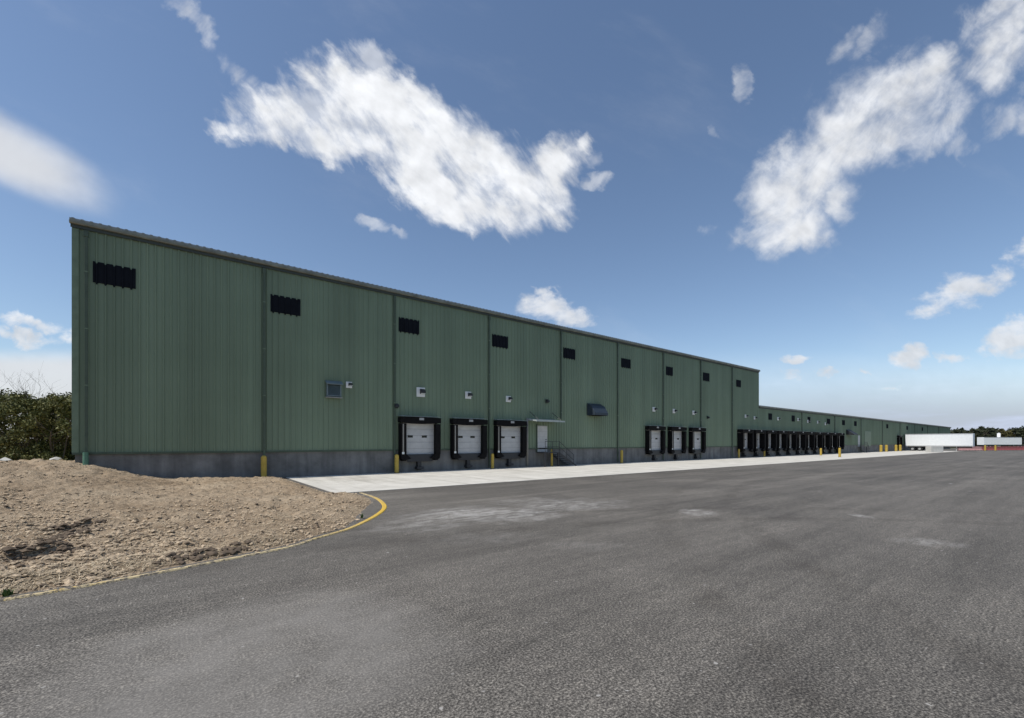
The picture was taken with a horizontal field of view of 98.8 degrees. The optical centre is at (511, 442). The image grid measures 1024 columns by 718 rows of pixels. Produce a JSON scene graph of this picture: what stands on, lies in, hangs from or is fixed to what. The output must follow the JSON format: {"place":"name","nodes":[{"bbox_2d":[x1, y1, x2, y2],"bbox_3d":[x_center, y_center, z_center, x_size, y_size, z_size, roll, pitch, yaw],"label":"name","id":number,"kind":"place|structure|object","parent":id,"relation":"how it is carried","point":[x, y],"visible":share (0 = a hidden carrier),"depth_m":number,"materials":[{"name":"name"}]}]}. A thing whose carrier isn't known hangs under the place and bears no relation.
{"place":"outdoors","nodes":[
{"label":"outdoors","id":0,"kind":"place"},
{"bbox_2d":[0,453,373,596],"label":"bare soil field","id":1,"kind":"structure","parent":0,"point":[147,503],"depth_m":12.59,"materials":[{"name":"brown soil"}]},
{"bbox_2d":[0,398,10,434],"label":"shrub","id":2,"kind":"object","parent":1,"relation":"on","point":[2,425],"visible":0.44,"depth_m":36.87,"materials":[{"name":"green plant"}]},
{"bbox_2d":[0,457,12,460],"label":"boulder","id":3,"kind":"object","parent":1,"relation":"on","point":[5,459],"visible":0.52,"depth_m":30.80,"materials":[{"name":"stone"}]},
{"bbox_2d":[0,588,13,596],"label":"weed","id":4,"kind":"object","parent":1,"relation":"on","point":[7,593],"visible":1,"depth_m":5.65,"materials":[{"name":"green plant"}]},
{"bbox_2d":[0,388,32,459],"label":"shrub","id":5,"kind":"object","parent":1,"relation":"on","point":[9,397],"visible":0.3,"depth_m":36.25,"materials":[{"name":"green plant"}]},
{"bbox_2d":[1,394,31,455],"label":"shrub","id":6,"kind":"object","parent":1,"relation":"on","point":[6,450],"visible":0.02,"depth_m":42.36,"materials":[{"name":"green plant"}]},
{"bbox_2d":[0,360,50,452],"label":"bare tree","id":7,"kind":"object","parent":1,"relation":"on","point":[22,397],"visible":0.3,"depth_m":37.11,"materials":[{"name":"brown plant"}]},
{"bbox_2d":[0,395,66,459],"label":"shrub","id":8,"kind":"object","parent":1,"relation":"on","point":[21,405],"visible":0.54,"depth_m":34.49,"materials":[{"name":"green plant"}]},
{"bbox_2d":[5,375,61,418],"bbox_3d":[-39.612,-2.269,38.146,9.009,7.758,4.933,0,0,-37],"label":"bare tree","id":9,"kind":"object","parent":1,"relation":"on","point":[26,394],"visible":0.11,"depth_m":36.60,"materials":[{"name":"plant"}]},
{"bbox_2d":[0,398,71,455],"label":"shrub","id":10,"kind":"object","parent":1,"relation":"on","point":[3,438],"visible":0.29,"depth_m":35.19,"materials":[{"name":"green plant"}]},
{"bbox_2d":[8,397,70,454],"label":"shrub","id":11,"kind":"object","parent":1,"relation":"on","point":[46,440],"visible":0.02,"depth_m":42.83,"materials":[{"name":"green plant"}]},
{"bbox_2d":[19,393,74,460],"bbox_3d":[-36.556,-1.097,35.288,5.383,5.898,4.759,0,0,17],"label":"shrub","id":12,"kind":"object","parent":1,"relation":"on","point":[60,403],"visible":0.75,"depth_m":34.65,"materials":[{"name":"green plant"}]},
{"bbox_2d":[49,457,62,459],"bbox_3d":[-34.317,1.289,33.010,0.721,0.443,0.620,0,0,-37],"label":"boulder","id":13,"kind":"object","parent":1,"relation":"on","point":[56,458],"visible":0.59,"depth_m":32.87,"materials":[{"name":"stone"}]},
{"bbox_2d":[38,395,74,458],"bbox_3d":[-37.280,-1.159,37.344,4.026,5.863,5.325,0,0,25],"label":"shrub","id":14,"kind":"object","parent":1,"relation":"on","point":[57,443],"visible":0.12,"depth_m":36.16,"materials":[{"name":"green plant"}]},
{"bbox_2d":[46,392,71,454],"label":"shrub","id":15,"kind":"object","parent":1,"relation":"on","point":[68,393],"visible":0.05,"depth_m":43.31,"materials":[{"name":"green plant"}]},
{"bbox_2d":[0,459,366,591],"bbox_3d":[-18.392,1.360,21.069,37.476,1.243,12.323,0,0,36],"label":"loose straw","id":16,"kind":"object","parent":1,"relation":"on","point":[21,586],"visible":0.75,"depth_m":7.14,"materials":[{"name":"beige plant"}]},
{"bbox_2d":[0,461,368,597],"bbox_3d":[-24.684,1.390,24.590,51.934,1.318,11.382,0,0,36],"label":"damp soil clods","id":17,"kind":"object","parent":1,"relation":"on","point":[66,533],"visible":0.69,"depth_m":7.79,"materials":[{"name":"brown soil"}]},
{"bbox_2d":[261,456,266,476],"bbox_3d":[-13.688,1.506,24.192,0.398,1.588,0.397,0,0,-37],"label":"bollard","id":18,"kind":"object","parent":1,"relation":"on","point":[263,466],"visible":0.63,"depth_m":24.09,"materials":[{"name":"yellow metal"}]},
{"bbox_2d":[0,448,1023,717],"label":"asphalt yard","id":19,"kind":"structure","parent":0,"point":[888,586],"depth_m":5.23,"materials":[{"name":"grey asphalt"}]},
{"bbox_2d":[0,492,386,601],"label":"yellow edge line","id":20,"kind":"object","parent":19,"relation":"on","point":[384,508],"visible":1,"depth_m":7.06,"materials":[{"name":"paint"}]},
{"bbox_2d":[0,0,1023,442],"label":"sky","id":21,"kind":"structure","parent":0,"point":[824,199],"materials":[{"name":"blue"}]},
{"bbox_2d":[286,450,956,492],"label":"concrete apron","id":22,"kind":"object","parent":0,"point":[368,482],"visible":0.81,"depth_m":29.19,"materials":[{"name":"grey concrete"}]},
{"bbox_2d":[394,454,399,472],"bbox_3d":[-7.563,1.500,28.781,0.382,1.460,0.382,0,0,-37],"label":"bollard","id":23,"kind":"object","parent":22,"relation":"on","point":[396,463],"visible":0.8,"depth_m":28.67,"materials":[{"name":"metal"}]},
{"bbox_2d":[490,453,494,468],"bbox_3d":[-1.485,1.522,33.409,0.318,1.397,0.318,0,0,-37],"label":"bollard","id":24,"kind":"object","parent":22,"relation":"on","point":[492,460],"visible":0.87,"depth_m":33.32,"materials":[{"name":"metal"}]},
{"bbox_2d":[537,441,576,466],"bbox_3d":[3.853,0.939,37.222,3.710,2.121,1.062,0,0,-37],"label":"steel stair","id":25,"kind":"object","parent":22,"relation":"on","point":[558,454],"visible":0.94,"depth_m":36.65,"materials":[{"name":"grey metal"}]},
{"bbox_2d":[620,450,622,462],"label":"bollard","id":26,"kind":"object","parent":22,"relation":"on","point":[621,456],"visible":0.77,"depth_m":42.55,"materials":[{"name":"metal"}]},
{"bbox_2d":[861,442,869,452],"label":"steel stair","id":27,"kind":"object","parent":22,"relation":"on","point":[864,448],"visible":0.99,"depth_m":87.61,"materials":[{"name":"grey metal"}]},
{"bbox_2d":[926,446,942,451],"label":"concrete block","id":28,"kind":"object","parent":22,"relation":"on","point":[934,448],"depth_m":91.20,"materials":[{"name":"white concrete"}]},
{"bbox_2d":[905,433,974,450],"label":"semi trailer","id":29,"kind":"object","parent":22,"relation":"on","point":[918,442],"visible":1,"depth_m":103.70,"materials":[{"name":"grey metal"}]},
{"label":"ground","id":30,"kind":"structure","parent":0,"visible":0},
{"bbox_2d":[69,217,765,477],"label":"tall warehouse","id":31,"kind":"structure","parent":30,"relation":"on","point":[189,360],"depth_m":26.84,"materials":[{"name":"green metal"}]},
{"bbox_2d":[83,452,88,464],"bbox_3d":[-19.378,0.867,19.935,0.193,0.850,0.193,0,0,-37],"label":"pipe guard","id":32,"kind":"object","parent":31,"relation":"attached to","point":[85,458],"visible":0.79,"depth_m":19.88,"materials":[{"name":"green metal"}]},
{"bbox_2d":[346,382,352,387],"bbox_3d":[-10.023,-3.587,27.114,0.368,0.384,0.408,0,0,-37],"label":"wall lamp","id":33,"kind":"object","parent":31,"relation":"attached to","point":[349,384],"visible":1,"depth_m":27.14,"materials":[{"name":"grey metal"}]},
{"bbox_2d":[416,387,425,396],"bbox_3d":[-6.172,-3.472,30.047,0.621,0.648,0.408,0,0,-37],"label":"wall lamp","id":34,"kind":"object","parent":31,"relation":"attached to","point":[420,392],"visible":1,"depth_m":30.02,"materials":[{"name":"white metal"}]},
{"bbox_2d":[465,391,472,398],"bbox_3d":[-3.139,-3.516,32.356,0.506,0.528,0.408,0,0,-37],"label":"wall lamp","id":35,"kind":"object","parent":31,"relation":"attached to","point":[468,395],"visible":1,"depth_m":32.34,"materials":[{"name":"grey metal"}]},
{"bbox_2d":[506,396,512,401],"bbox_3d":[-0.183,-3.454,34.607,0.460,0.480,0.408,0,0,-37],"label":"wall lamp","id":36,"kind":"object","parent":31,"relation":"attached to","point":[509,398],"visible":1,"depth_m":34.61,"materials":[{"name":"grey metal"}]},
{"bbox_2d":[536,424,546,451],"bbox_3d":[2.508,-0.375,36.909,1.210,2.310,0.170,0,0,-37],"label":"personnel door","id":37,"kind":"structure","parent":31,"relation":"in","point":[541,431],"depth_m":36.86,"materials":[{"name":"white metal"}]},
{"bbox_2d":[758,405,950,456],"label":"warehouse","id":38,"kind":"structure","parent":30,"relation":"on","point":[788,434],"depth_m":76.62,"materials":[{"name":"green metal"}]},
{"bbox_2d":[864,431,870,445],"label":"overhead door","id":39,"kind":"structure","parent":38,"relation":"in","point":[867,434],"depth_m":91.32,"materials":[{"name":"metal"}]},
{"bbox_2d":[952,427,964,433],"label":"tree","id":40,"kind":"object","parent":30,"relation":"on","point":[957,430],"visible":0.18,"depth_m":237.41,"materials":[{"name":"green plant"}]},
{"bbox_2d":[959,430,969,433],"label":"tree","id":41,"kind":"object","parent":30,"relation":"on","point":[963,431],"visible":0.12,"depth_m":224.36,"materials":[{"name":"green plant"}]},
{"bbox_2d":[970,428,986,446],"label":"tree","id":42,"kind":"object","parent":30,"relation":"on","point":[978,432],"visible":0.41,"depth_m":226.33,"materials":[{"name":"green plant"}]},
{"bbox_2d":[979,427,998,445],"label":"tree","id":43,"kind":"object","parent":30,"relation":"on","point":[988,430],"visible":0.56,"depth_m":223.18,"materials":[{"name":"green plant"}]},
{"bbox_2d":[977,437,1021,445],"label":"semi trailer","id":44,"kind":"object","parent":30,"relation":"on","point":[1000,441],"visible":0.97,"depth_m":170.72,"materials":[{"name":"grey metal"}]},
{"bbox_2d":[999,428,1013,436],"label":"tree","id":45,"kind":"object","parent":30,"relation":"on","point":[1002,431],"visible":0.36,"depth_m":230.37,"materials":[{"name":"green plant"}]},
{"bbox_2d":[1012,427,1023,442],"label":"tree","id":46,"kind":"object","parent":30,"relation":"on","point":[1016,430],"visible":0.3,"depth_m":234.02,"materials":[{"name":"green plant"}]},
{"bbox_2d":[1017,426,1023,444],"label":"tree","id":47,"kind":"object","parent":30,"relation":"on","point":[1020,432],"visible":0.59,"depth_m":225.97,"materials":[{"name":"green plant"}]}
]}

